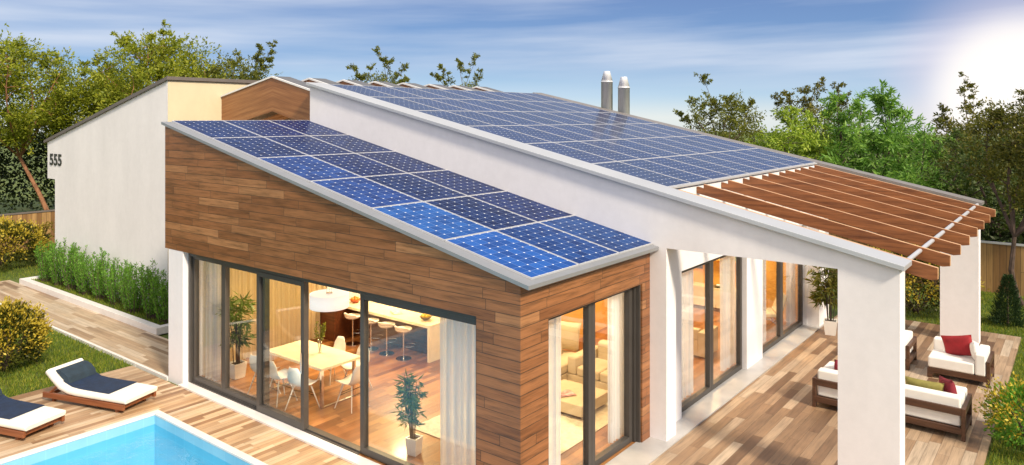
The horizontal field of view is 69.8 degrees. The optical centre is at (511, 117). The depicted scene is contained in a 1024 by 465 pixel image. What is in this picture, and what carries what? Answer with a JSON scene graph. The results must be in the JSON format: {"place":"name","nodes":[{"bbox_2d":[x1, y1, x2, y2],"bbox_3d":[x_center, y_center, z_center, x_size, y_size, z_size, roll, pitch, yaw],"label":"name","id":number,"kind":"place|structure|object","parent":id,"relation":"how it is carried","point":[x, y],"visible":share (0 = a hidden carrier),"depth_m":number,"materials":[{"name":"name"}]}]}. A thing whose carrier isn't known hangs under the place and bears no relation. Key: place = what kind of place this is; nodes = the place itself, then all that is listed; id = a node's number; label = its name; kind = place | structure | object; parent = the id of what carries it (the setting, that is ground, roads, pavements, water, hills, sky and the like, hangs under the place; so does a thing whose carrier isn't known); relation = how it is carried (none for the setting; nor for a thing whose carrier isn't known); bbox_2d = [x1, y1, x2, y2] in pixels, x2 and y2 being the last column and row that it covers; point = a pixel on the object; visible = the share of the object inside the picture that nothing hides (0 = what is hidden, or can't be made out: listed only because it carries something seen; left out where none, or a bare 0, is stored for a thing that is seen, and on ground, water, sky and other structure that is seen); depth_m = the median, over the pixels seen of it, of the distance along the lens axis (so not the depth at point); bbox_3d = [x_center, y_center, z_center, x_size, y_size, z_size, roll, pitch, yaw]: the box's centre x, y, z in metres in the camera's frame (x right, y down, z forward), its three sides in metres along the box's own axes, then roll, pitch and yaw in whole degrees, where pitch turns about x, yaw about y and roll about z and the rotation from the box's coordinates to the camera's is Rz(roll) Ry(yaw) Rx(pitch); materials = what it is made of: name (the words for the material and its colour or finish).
{"place":"outdoors","nodes":[
{"label":"outdoors","id":0,"kind":"place"},
{"bbox_2d":[0,280,168,375],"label":"garden path","id":1,"kind":"structure","parent":0,"point":[142,347],"depth_m":17.99,"materials":[{"name":"brown wood"}]},
{"bbox_2d":[0,366,353,464],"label":"pool deck","id":2,"kind":"structure","parent":0,"point":[266,444],"depth_m":12.46,"materials":[{"name":"wood"}]},
{"bbox_2d":[0,388,65,439],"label":"sun lounger","id":3,"kind":"object","parent":2,"relation":"on","point":[24,417],"visible":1,"depth_m":12.11,"materials":[{"name":"fabric"}]},
{"bbox_2d":[43,358,157,412],"bbox_3d":[-7.551,4.905,13.459,1.978,0.590,0.740,0,0,19],"label":"sun lounger","id":4,"kind":"object","parent":2,"relation":"on","point":[80,380],"visible":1,"depth_m":13.34,"materials":[{"name":"brown wood"}]},
{"bbox_2d":[0,415,250,464],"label":"pool basin","id":5,"kind":"object","parent":2,"relation":"in","point":[154,440],"visible":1,"depth_m":12.26,"materials":[{"name":"liquid"}]},
{"bbox_2d":[0,410,267,464],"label":"pool rim","id":6,"kind":"object","parent":5,"relation":"on","point":[233,451],"visible":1,"depth_m":11.84,"materials":[{"name":"stone"}]},
{"bbox_2d":[0,132,1023,464],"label":"ground","id":7,"kind":"structure","parent":0,"point":[166,336],"depth_m":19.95,"materials":[{"name":"plant"}]},
{"bbox_2d":[0,214,54,270],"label":"garden bush","id":8,"kind":"object","parent":7,"relation":"on","point":[12,229],"visible":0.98,"depth_m":25.36,"materials":[{"name":"yellow plant"}]},
{"bbox_2d":[0,209,54,251],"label":"garden fence","id":9,"kind":"object","parent":7,"relation":"on","point":[41,216],"depth_m":29.29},
{"bbox_2d":[0,296,55,374],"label":"garden bush","id":10,"kind":"object","parent":7,"relation":"on","point":[16,313],"visible":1,"depth_m":15.12,"materials":[{"name":"green plant"}]},
{"bbox_2d":[0,119,79,212],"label":"undergrowth","id":11,"kind":"object","parent":7,"relation":"on","point":[35,162],"visible":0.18,"depth_m":39.63,"materials":[{"name":"green plant"}]},
{"bbox_2d":[0,23,87,209],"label":"leafy tree","id":12,"kind":"object","parent":7,"relation":"on","point":[30,117],"visible":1,"depth_m":35.96,"materials":[{"name":"green plant"}]},
{"bbox_2d":[0,303,168,380],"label":"path edging","id":13,"kind":"object","parent":7,"relation":"on","point":[142,367],"visible":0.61,"depth_m":16.03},
{"bbox_2d":[31,52,145,156],"bbox_3d":[-21.895,0.906,38.661,6.235,8.722,6.292,0,0,38],"label":"leafy tree","id":14,"kind":"object","parent":7,"relation":"on","point":[83,107],"visible":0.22,"depth_m":37.05,"materials":[{"name":"green plant"}]},
{"bbox_2d":[19,275,168,334],"bbox_3d":[-11.675,5.129,20.641,8.790,0.181,0.961,0,0,38],"label":"planter","id":15,"kind":"object","parent":7,"relation":"on","point":[117,311],"visible":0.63,"depth_m":19.95,"materials":[{"name":"white concrete"}]},
{"bbox_2d":[43,237,74,285],"bbox_3d":[-13.686,4.386,22.367,0.802,1.493,0.941,0,0,38],"label":"planter shrub","id":16,"kind":"object","parent":15,"relation":"on","point":[56,266],"visible":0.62,"depth_m":22.24,"materials":[{"name":"green plant"}]},
{"bbox_2d":[56,242,87,289],"bbox_3d":[-13.037,4.429,21.925,0.914,1.405,0.766,0,0,4],"label":"planter shrub","id":17,"kind":"object","parent":15,"relation":"on","point":[74,248],"visible":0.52,"depth_m":21.75,"materials":[{"name":"green plant"}]},
{"bbox_2d":[71,251,100,294],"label":"planter shrub","id":18,"kind":"object","parent":15,"relation":"on","point":[81,278],"visible":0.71,"depth_m":21.12,"materials":[{"name":"green plant"}]},
{"bbox_2d":[87,247,117,300],"bbox_3d":[-11.513,4.384,20.704,0.888,1.496,0.788,0,0,-9],"label":"planter shrub","id":19,"kind":"object","parent":15,"relation":"on","point":[99,285],"visible":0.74,"depth_m":20.57,"materials":[{"name":"green plant"}]},
{"bbox_2d":[101,258,131,305],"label":"planter shrub","id":20,"kind":"object","parent":15,"relation":"on","point":[114,294],"visible":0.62,"depth_m":20.04,"materials":[{"name":"green plant"}]},
{"bbox_2d":[115,261,151,312],"bbox_3d":[-9.964,4.451,19.273,0.969,1.363,0.858,0,0,38],"label":"planter shrub","id":21,"kind":"object","parent":15,"relation":"on","point":[135,303],"visible":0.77,"depth_m":19.20,"materials":[{"name":"green plant"}]},
{"bbox_2d":[138,259,168,319],"bbox_3d":[-9.189,4.374,18.738,0.802,1.515,0.859,0,0,-5],"label":"planter shrub","id":22,"kind":"object","parent":15,"relation":"on","point":[147,305],"visible":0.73,"depth_m":18.59,"materials":[{"name":"green plant"}]},
{"bbox_2d":[149,269,168,323],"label":"planter shrub","id":23,"kind":"object","parent":15,"relation":"on","point":[163,312],"visible":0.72,"depth_m":18.14,"materials":[{"name":"green plant"}]},
{"bbox_2d":[74,18,228,114],"bbox_3d":[-18.033,0.015,37.376,7.355,10.519,7.616,0,0,38],"label":"leafy tree","id":24,"kind":"object","parent":7,"relation":"on","point":[162,66],"visible":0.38,"depth_m":36.35,"materials":[{"name":"green plant"}]},
{"bbox_2d":[182,39,281,79],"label":"leafy tree","id":25,"kind":"object","parent":7,"relation":"on","point":[232,63],"visible":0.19,"depth_m":38.72,"materials":[{"name":"green plant"}]},
{"bbox_2d":[346,46,409,83],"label":"leafy tree","id":26,"kind":"object","parent":7,"relation":"on","point":[381,78],"visible":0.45,"depth_m":48.58,"materials":[{"name":"green plant"}]},
{"bbox_2d":[430,52,483,87],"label":"leafy tree","id":27,"kind":"object","parent":7,"relation":"on","point":[437,77],"visible":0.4,"depth_m":48.91,"materials":[{"name":"green plant"}]},
{"bbox_2d":[44,71,995,464],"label":"house","id":28,"kind":"structure","parent":7,"relation":"on","point":[140,177],"depth_m":12.70,"materials":[{"name":"paint"}]},
{"bbox_2d":[193,257,222,391],"bbox_3d":[-5.787,3.915,14.052,1.075,2.420,0.100,0,0,38],"label":"window","id":29,"kind":"structure","parent":28,"relation":"in","point":[196,376],"depth_m":14.31,"materials":[{"name":"grey metal"}]},
{"bbox_2d":[199,260,220,380],"bbox_3d":[-6.053,3.885,14.617,0.750,2.570,0.129,0,0,38],"label":"curtain","id":30,"kind":"object","parent":28,"relation":"hanging from","point":[209,323],"visible":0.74,"depth_m":14.53,"materials":[{"name":"fabric"}]},
{"bbox_2d":[172,120,261,138],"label":"solar panel","id":31,"kind":"object","parent":28,"relation":"on","point":[210,129],"visible":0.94,"depth_m":14.82,"materials":[{"name":"glass"}]},
{"bbox_2d":[213,291,255,379],"bbox_3d":[-5.483,4.280,14.545,0.916,1.811,0.877,0,0,9],"label":"potted bamboo","id":32,"kind":"object","parent":28,"relation":"on","point":[238,365],"visible":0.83,"depth_m":14.53,"materials":[{"name":"plant"}]},
{"bbox_2d":[223,263,269,405],"bbox_3d":[-4.830,3.915,13.303,1.345,2.420,0.100,0,0,38],"label":"window","id":33,"kind":"structure","parent":28,"relation":"in","point":[227,389],"depth_m":13.30,"materials":[{"name":"clear glass"}]},
{"bbox_2d":[212,137,308,158],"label":"solar panel","id":34,"kind":"object","parent":28,"relation":"on","point":[258,147],"visible":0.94,"depth_m":13.87,"materials":[{"name":"glass"}]},
{"bbox_2d":[223,120,307,136],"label":"solar panel","id":35,"kind":"object","parent":28,"relation":"on","point":[264,128],"visible":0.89,"depth_m":15.71,"materials":[{"name":"glass"}]},
{"bbox_2d":[230,268,325,360],"bbox_3d":[-5.421,3.885,16.115,0.124,2.570,3.300,0,0,38],"label":"curtain","id":36,"kind":"object","parent":28,"relation":"hanging from","point":[285,313],"visible":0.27,"depth_m":16.35,"materials":[{"name":"fabric"}]},
{"bbox_2d":[256,271,308,429],"bbox_3d":[-3.941,3.927,12.521,1.360,2.445,0.125,0,0,38],"label":"sliding door","id":37,"kind":"structure","parent":28,"relation":"in","point":[303,423],"depth_m":12.33,"materials":[{"name":"clear glass"}]},
{"bbox_2d":[268,120,346,135],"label":"solar panel","id":38,"kind":"object","parent":28,"relation":"on","point":[308,127],"visible":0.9,"depth_m":16.57,"materials":[{"name":"glass"}]},
{"bbox_2d":[265,136,352,155],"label":"solar panel","id":39,"kind":"object","parent":28,"relation":"on","point":[309,145],"visible":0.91,"depth_m":14.77,"materials":[{"name":"glass"}]},
{"bbox_2d":[258,156,360,181],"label":"solar panel","id":40,"kind":"object","parent":28,"relation":"on","point":[308,168],"visible":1,"depth_m":12.94,"materials":[{"name":"glass"}]},
{"bbox_2d":[270,340,359,408],"bbox_3d":[-3.759,4.812,13.824,1.720,0.745,0.900,0,0,38],"label":"dining table","id":41,"kind":"object","parent":28,"relation":"on","point":[328,357],"visible":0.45,"depth_m":13.63,"materials":[{"name":"beige wood"}]},
{"bbox_2d":[309,286,348,311],"bbox_3d":[-3.183,2.942,12.776,0.670,0.715,0.670,0,0,38],"label":"pendant lamp","id":42,"kind":"object","parent":28,"relation":"hanging from","point":[328,300],"visible":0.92,"depth_m":12.55,"materials":[{"name":"white fabric"}]},
{"bbox_2d":[188,253,475,454],"bbox_3d":[-3.319,3.898,12.096,7.533,2.565,0.160,0,0,38],"label":"window frame","id":43,"kind":"structure","parent":28,"relation":"in","point":[314,431],"depth_m":12.54,"materials":[{"name":"metal"}]},
{"bbox_2d":[311,135,391,152],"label":"solar panel","id":44,"kind":"object","parent":28,"relation":"on","point":[352,144],"visible":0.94,"depth_m":15.63,"materials":[{"name":"glass"}]},
{"bbox_2d":[310,153,405,176],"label":"solar panel","id":45,"kind":"object","parent":28,"relation":"on","point":[359,165],"visible":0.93,"depth_m":13.83,"materials":[{"name":"glass"}]},
{"bbox_2d":[310,177,422,208],"bbox_3d":[-2.392,1.227,12.046,1.537,0.034,1.097,15,9,37],"label":"solar panel","id":46,"kind":"object","parent":28,"relation":"on","point":[367,193],"visible":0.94,"depth_m":12.00,"materials":[{"name":"glass"}]},
{"bbox_2d":[320,297,439,362],"bbox_3d":[-2.977,4.795,16.641,3.360,0.780,0.940,0,0,38],"label":"kitchen bar","id":47,"kind":"object","parent":28,"relation":"on","point":[423,336],"visible":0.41,"depth_m":16.65,"materials":[{"name":"beige stone"}]},
{"bbox_2d":[356,151,445,172],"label":"solar panel","id":48,"kind":"object","parent":28,"relation":"on","point":[401,162],"visible":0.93,"depth_m":14.69,"materials":[{"name":"glass"}]},
{"bbox_2d":[391,368,427,456],"bbox_3d":[-1.557,4.540,11.370,0.604,1.289,0.648,0,0,28],"label":"potted plant","id":49,"kind":"object","parent":28,"relation":"on","point":[413,441],"visible":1,"depth_m":11.27,"materials":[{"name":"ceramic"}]},
{"bbox_2d":[364,173,466,201],"bbox_3d":[-1.708,1.227,12.920,1.537,0.034,1.097,15,9,37],"label":"solar panel","id":50,"kind":"object","parent":28,"relation":"on","point":[416,187],"visible":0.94,"depth_m":12.89,"materials":[{"name":"glass"}]},
{"bbox_2d":[360,294,475,464],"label":"window","id":51,"kind":"structure","parent":28,"relation":"in","point":[365,449],"depth_m":11.25,"materials":[{"name":"clear glass"}]},
{"bbox_2d":[372,202,493,240],"bbox_3d":[-1.199,1.556,11.113,1.537,0.034,1.097,15,9,37],"label":"solar panel","id":52,"kind":"object","parent":28,"relation":"on","point":[435,221],"visible":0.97,"depth_m":11.06,"materials":[{"name":"glass"}]},
{"bbox_2d":[415,110,494,125],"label":"solar panel","id":53,"kind":"object","parent":28,"relation":"on","point":[456,118],"visible":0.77,"depth_m":15.77,"materials":[{"name":"glass"}]},
{"bbox_2d":[409,170,504,195],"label":"solar panel","id":54,"kind":"object","parent":28,"relation":"on","point":[459,183],"visible":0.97,"depth_m":13.75,"materials":[{"name":"glass"}]},
{"bbox_2d":[440,317,475,464],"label":"curtain","id":55,"kind":"object","parent":28,"relation":"hanging from","point":[457,392],"visible":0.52,"depth_m":10.45,"materials":[{"name":"fabric"}]},
{"bbox_2d":[424,196,536,230],"bbox_3d":[-0.515,1.556,11.987,1.537,0.034,1.097,15,9,37],"label":"solar panel","id":56,"kind":"object","parent":28,"relation":"on","point":[490,216],"visible":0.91,"depth_m":11.95,"materials":[{"name":"glass"}]},
{"bbox_2d":[468,126,549,143],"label":"solar panel","id":57,"kind":"object","parent":28,"relation":"on","point":[512,135],"visible":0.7,"depth_m":14.86,"materials":[{"name":"glass"}]},
{"bbox_2d":[445,231,578,279],"bbox_3d":[-0.006,1.885,10.179,1.537,0.034,1.097,15,9,37],"label":"solar panel","id":58,"kind":"object","parent":28,"relation":"on","point":[526,260],"visible":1,"depth_m":10.11,"materials":[{"name":"glass"}]},
{"bbox_2d":[416,402,607,453],"bbox_3d":[0.339,5.176,12.782,2.500,0.017,3.350,0,0,38],"label":"rug","id":59,"kind":"object","parent":28,"relation":"on","point":[571,431],"visible":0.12,"depth_m":12.28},
{"bbox_2d":[561,379,607,418],"bbox_3d":[1.083,5.042,13.133,0.980,0.250,0.920,0,0,38],"label":"coffee table","id":60,"kind":"object","parent":59,"relation":"on","point":[572,405],"visible":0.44,"depth_m":12.88,"materials":[{"name":"beige fabric"}]},
{"bbox_2d":[470,191,572,221],"bbox_3d":[0.169,1.556,12.861,1.537,0.034,1.097,15,9,37],"label":"solar panel","id":61,"kind":"object","parent":28,"relation":"on","point":[523,207],"visible":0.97,"depth_m":12.81,"materials":[{"name":"glass"}]},
{"bbox_2d":[499,125,575,141],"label":"solar panel","id":62,"kind":"object","parent":28,"relation":"on","point":[536,133],"visible":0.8,"depth_m":15.61,"materials":[{"name":"glass"}]},
{"bbox_2d":[549,316,560,464],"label":"curtain","id":63,"kind":"object","parent":28,"relation":"hanging from","point":[554,391],"visible":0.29,"depth_m":10.37,"materials":[{"name":"fabric"}]},
{"bbox_2d":[496,222,618,265],"bbox_3d":[0.678,1.885,11.053,1.537,0.034,1.097,15,9,37],"label":"solar panel","id":64,"kind":"object","parent":28,"relation":"on","point":[570,247],"visible":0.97,"depth_m":11.01,"materials":[{"name":"glass"}]},
{"bbox_2d":[549,303,591,464],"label":"window","id":65,"kind":"structure","parent":28,"relation":"in","point":[587,309],"depth_m":10.73,"materials":[{"name":"grey metal"}]},
{"bbox_2d":[528,142,615,163],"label":"solar panel","id":66,"kind":"object","parent":28,"relation":"on","point":[573,153],"visible":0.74,"depth_m":13.94,"materials":[{"name":"glass"}]},
{"bbox_2d":[561,340,607,390],"bbox_3d":[1.383,4.800,13.921,2.680,0.710,1.910,0,0,38],"label":"sofa","id":67,"kind":"object","parent":28,"relation":"on","point":[571,366],"visible":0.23,"depth_m":14.13,"materials":[{"name":"beige fabric"}]},
{"bbox_2d":[561,321,580,351],"bbox_3d":[1.132,4.465,15.012,0.580,0.580,0.220,13,-19,-17],"label":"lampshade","id":68,"kind":"object","parent":67,"relation":"on","point":[570,332],"visible":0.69,"depth_m":14.94,"materials":[{"name":"beige fabric"}]},
{"bbox_2d":[539,215,652,253],"bbox_3d":[1.362,1.885,11.927,1.537,0.034,1.097,15,9,37],"label":"solar panel","id":69,"kind":"object","parent":28,"relation":"on","point":[602,235],"visible":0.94,"depth_m":11.87,"materials":[{"name":"glass"}]},
{"bbox_2d":[553,141,639,160],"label":"solar panel","id":70,"kind":"object","parent":28,"relation":"on","point":[598,151],"visible":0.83,"depth_m":14.68,"materials":[{"name":"glass"}]},
{"bbox_2d":[592,288,631,464],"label":"window","id":71,"kind":"structure","parent":28,"relation":"in","point":[597,459],"depth_m":11.65,"materials":[{"name":"clear glass"}]},
{"bbox_2d":[608,292,623,443],"bbox_3d":[1.697,3.895,11.827,0.103,2.550,0.520,0,0,38],"label":"curtain","id":72,"kind":"object","parent":28,"relation":"hanging from","point":[615,367],"visible":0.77,"depth_m":11.73,"materials":[{"name":"fabric"}]},
{"bbox_2d":[580,140,660,158],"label":"solar panel","id":73,"kind":"object","parent":28,"relation":"on","point":[622,149],"visible":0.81,"depth_m":15.42,"materials":[{"name":"glass"}]},
{"bbox_2d":[594,161,690,186],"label":"solar panel","id":74,"kind":"object","parent":28,"relation":"on","point":[645,174],"visible":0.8,"depth_m":13.01,"materials":[{"name":"glass"}]},
{"bbox_2d":[619,159,712,182],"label":"solar panel","id":75,"kind":"object","parent":28,"relation":"on","point":[669,171],"visible":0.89,"depth_m":13.75,"materials":[{"name":"glass"}]},
{"bbox_2d":[682,269,692,399],"bbox_3d":[3.133,3.885,13.472,0.103,2.570,0.880,0,0,38],"label":"curtain","id":76,"kind":"object","parent":28,"relation":"hanging from","point":[687,332],"visible":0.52,"depth_m":13.64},
{"bbox_2d":[643,157,731,179],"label":"solar panel","id":77,"kind":"object","parent":28,"relation":"on","point":[693,169],"visible":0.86,"depth_m":14.50,"materials":[{"name":"glass"}]},
{"bbox_2d":[682,260,710,411],"bbox_3d":[3.281,3.916,13.337,0.100,2.528,1.490,0,0,38],"label":"window","id":78,"kind":"structure","parent":28,"relation":"in","point":[706,389],"depth_m":13.84,"materials":[{"name":"grey metal"}]},
{"bbox_2d":[693,325,717,357],"bbox_3d":[4.046,4.870,16.236,0.800,0.570,0.720,0,0,38],"label":"pouf chair","id":79,"kind":"object","parent":28,"relation":"on","point":[699,342],"visible":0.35,"depth_m":15.85,"materials":[{"name":"beige fabric"}]},
{"bbox_2d":[665,155,748,176],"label":"solar panel","id":80,"kind":"object","parent":28,"relation":"on","point":[709,166],"visible":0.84,"depth_m":15.24,"materials":[{"name":"glass"}]},
{"bbox_2d":[684,154,764,173],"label":"solar panel","id":81,"kind":"object","parent":28,"relation":"on","point":[729,164],"visible":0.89,"depth_m":15.99,"materials":[{"name":"glass"}]},
{"bbox_2d":[711,255,741,390],"bbox_3d":[4.226,3.916,14.543,0.100,2.528,1.565,0,0,38],"label":"window","id":82,"kind":"structure","parent":28,"relation":"in","point":[726,375],"depth_m":15.06,"materials":[{"name":"grey metal"}]},
{"bbox_2d":[720,256,735,370],"bbox_3d":[4.493,3.885,15.213,0.104,2.570,0.700,0,0,38],"label":"curtain","id":83,"kind":"object","parent":28,"relation":"hanging from","point":[727,320],"visible":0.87,"depth_m":15.14,"materials":[{"name":"fabric"}]},
{"bbox_2d":[763,261,781,352],"bbox_3d":[5.771,3.916,16.518,0.100,2.528,1.550,0,0,38],"label":"window","id":84,"kind":"structure","parent":28,"relation":"in","point":[778,337],"depth_m":17.06,"materials":[{"name":"grey metal"}]},
{"bbox_2d":[786,263,795,325],"bbox_3d":[7.018,3.885,18.444,0.104,2.570,0.600,0,0,38],"label":"curtain","id":85,"kind":"object","parent":28,"relation":"hanging from","point":[791,298],"visible":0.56,"depth_m":18.36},
{"bbox_2d":[782,225,802,338],"bbox_3d":[6.749,3.916,17.768,0.100,2.528,1.615,0,0,38],"label":"window","id":86,"kind":"structure","parent":28,"relation":"in","point":[797,324],"depth_m":18.31,"materials":[{"name":"grey metal"}]},
{"bbox_2d":[673,72,768,144],"bbox_3d":[9.767,1.519,34.792,4.744,7.530,4.690,0,0,38],"label":"leafy tree","id":87,"kind":"object","parent":7,"relation":"on","point":[718,110],"visible":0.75,"depth_m":34.56,"materials":[{"name":"green plant"}]},
{"bbox_2d":[744,105,839,161],"bbox_3d":[11.705,2.361,30.927,4.522,5.813,3.832,0,0,38],"label":"leafy tree","id":88,"kind":"object","parent":7,"relation":"on","point":[807,145],"visible":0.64,"depth_m":30.49,"materials":[{"name":"green plant"}]},
{"bbox_2d":[770,76,865,159],"bbox_3d":[15.955,1.539,37.660,4.628,7.443,5.136,0,0,-4],"label":"leafy tree","id":89,"kind":"object","parent":7,"relation":"on","point":[790,101],"visible":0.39,"depth_m":38.14,"materials":[{"name":"green plant"}]},
{"bbox_2d":[807,90,872,172],"bbox_3d":[13.580,2.028,30.283,2.616,6.457,2.781,0,0,38],"label":"willow tree","id":90,"kind":"object","parent":7,"relation":"on","point":[841,118],"visible":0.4,"depth_m":30.23,"materials":[{"name":"green plant"}]},
{"bbox_2d":[702,129,1023,243],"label":"wood","id":91,"kind":"object","parent":7,"relation":"on","point":[1007,238],"visible":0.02,"depth_m":24.47,"materials":[{"name":"green plant"}]},
{"bbox_2d":[819,79,940,176],"bbox_3d":[14.200,1.865,28.493,4.462,6.799,4.041,0,0,38],"label":"willow tree","id":92,"kind":"object","parent":7,"relation":"on","point":[882,103],"visible":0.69,"depth_m":28.25,"materials":[{"name":"green plant"}]},
{"bbox_2d":[855,118,970,191],"bbox_3d":[14.144,2.618,26.147,4.079,5.326,4.004,0,0,38],"label":"willow tree","id":93,"kind":"object","parent":7,"relation":"on","point":[904,175],"visible":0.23,"depth_m":25.99,"materials":[{"name":"green plant"}]},
{"bbox_2d":[829,230,1023,295],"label":"garden fence","id":94,"kind":"object","parent":7,"relation":"on","point":[995,257],"depth_m":21.95,"materials":[{"name":"wood"}]},
{"bbox_2d":[868,239,988,313],"bbox_3d":[10.748,4.209,19.607,3.346,2.122,2.570,0,0,38],"label":"garden bush","id":95,"kind":"object","parent":7,"relation":"on","point":[917,303],"visible":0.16,"depth_m":18.97,"materials":[{"name":"green plant"}]},
{"bbox_2d":[892,71,1022,199],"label":"leafy tree","id":96,"kind":"object","parent":7,"relation":"on","point":[943,121],"visible":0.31,"depth_m":31.37,"materials":[{"name":"green plant"}]},
{"bbox_2d":[906,127,1023,240],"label":"leafy tree","id":97,"kind":"object","parent":7,"relation":"on","point":[962,176],"visible":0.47,"depth_m":24.16,"materials":[{"name":"green plant"}]},
{"bbox_2d":[960,87,1023,305],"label":"leafy tree","id":98,"kind":"object","parent":7,"relation":"on","point":[1000,123],"visible":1,"depth_m":20.53,"materials":[{"name":"green plant"}]},
{"bbox_2d":[973,371,1023,448],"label":"garden bush","id":99,"kind":"object","parent":7,"relation":"on","point":[1008,398],"visible":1,"depth_m":11.53,"materials":[{"name":"green plant"}]},
{"bbox_2d":[987,273,1023,327],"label":"young conifer","id":100,"kind":"object","parent":7,"relation":"on","point":[1008,284],"visible":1,"depth_m":18.35,"materials":[{"name":"green plant"}]},
{"bbox_2d":[0,0,1023,134],"label":"sky","id":101,"kind":"structure","parent":0,"point":[761,49],"materials":[{"name":"blue"}]},
{"bbox_2d":[693,282,735,311],"bbox_3d":[5.362,4.875,19.914,2.300,0.620,0.415,0,0,38],"label":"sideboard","id":102,"kind":"object","parent":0,"point":[698,294],"depth_m":19.83,"materials":[{"name":"beige wood"}]},
{"bbox_2d":[649,315,1020,464],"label":"terrace deck","id":103,"kind":"structure","parent":0,"point":[771,416],"depth_m":12.42,"materials":[{"name":"brown wood"}]},
{"bbox_2d":[803,265,837,335],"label":"potted tree","id":104,"kind":"object","parent":103,"relation":"on","point":[825,292],"visible":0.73,"depth_m":17.50,"materials":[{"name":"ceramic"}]},
{"bbox_2d":[812,361,971,441],"bbox_3d":[6.600,4.865,12.815,2.360,0.670,0.880,0,0,38],"label":"outdoor sofa","id":105,"kind":"object","parent":103,"relation":"on","point":[940,410],"visible":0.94,"depth_m":12.15,"materials":[{"name":"fabric"}]},
{"bbox_2d":[927,336,993,388],"bbox_3d":[9.016,4.880,14.734,1.060,0.640,0.880,0,0,38],"label":"outdoor armchair","id":106,"kind":"object","parent":103,"relation":"on","point":[980,367],"visible":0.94,"depth_m":14.45,"materials":[{"name":"fabric"}]},
{"bbox_2d":[940,335,971,355],"bbox_3d":[8.972,4.585,14.743,0.150,0.420,0.580,0,-14,-40],"label":"cushion","id":107,"kind":"object","parent":106,"relation":"on","point":[957,345],"visible":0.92,"depth_m":14.69,"materials":[{"name":"red fabric"}]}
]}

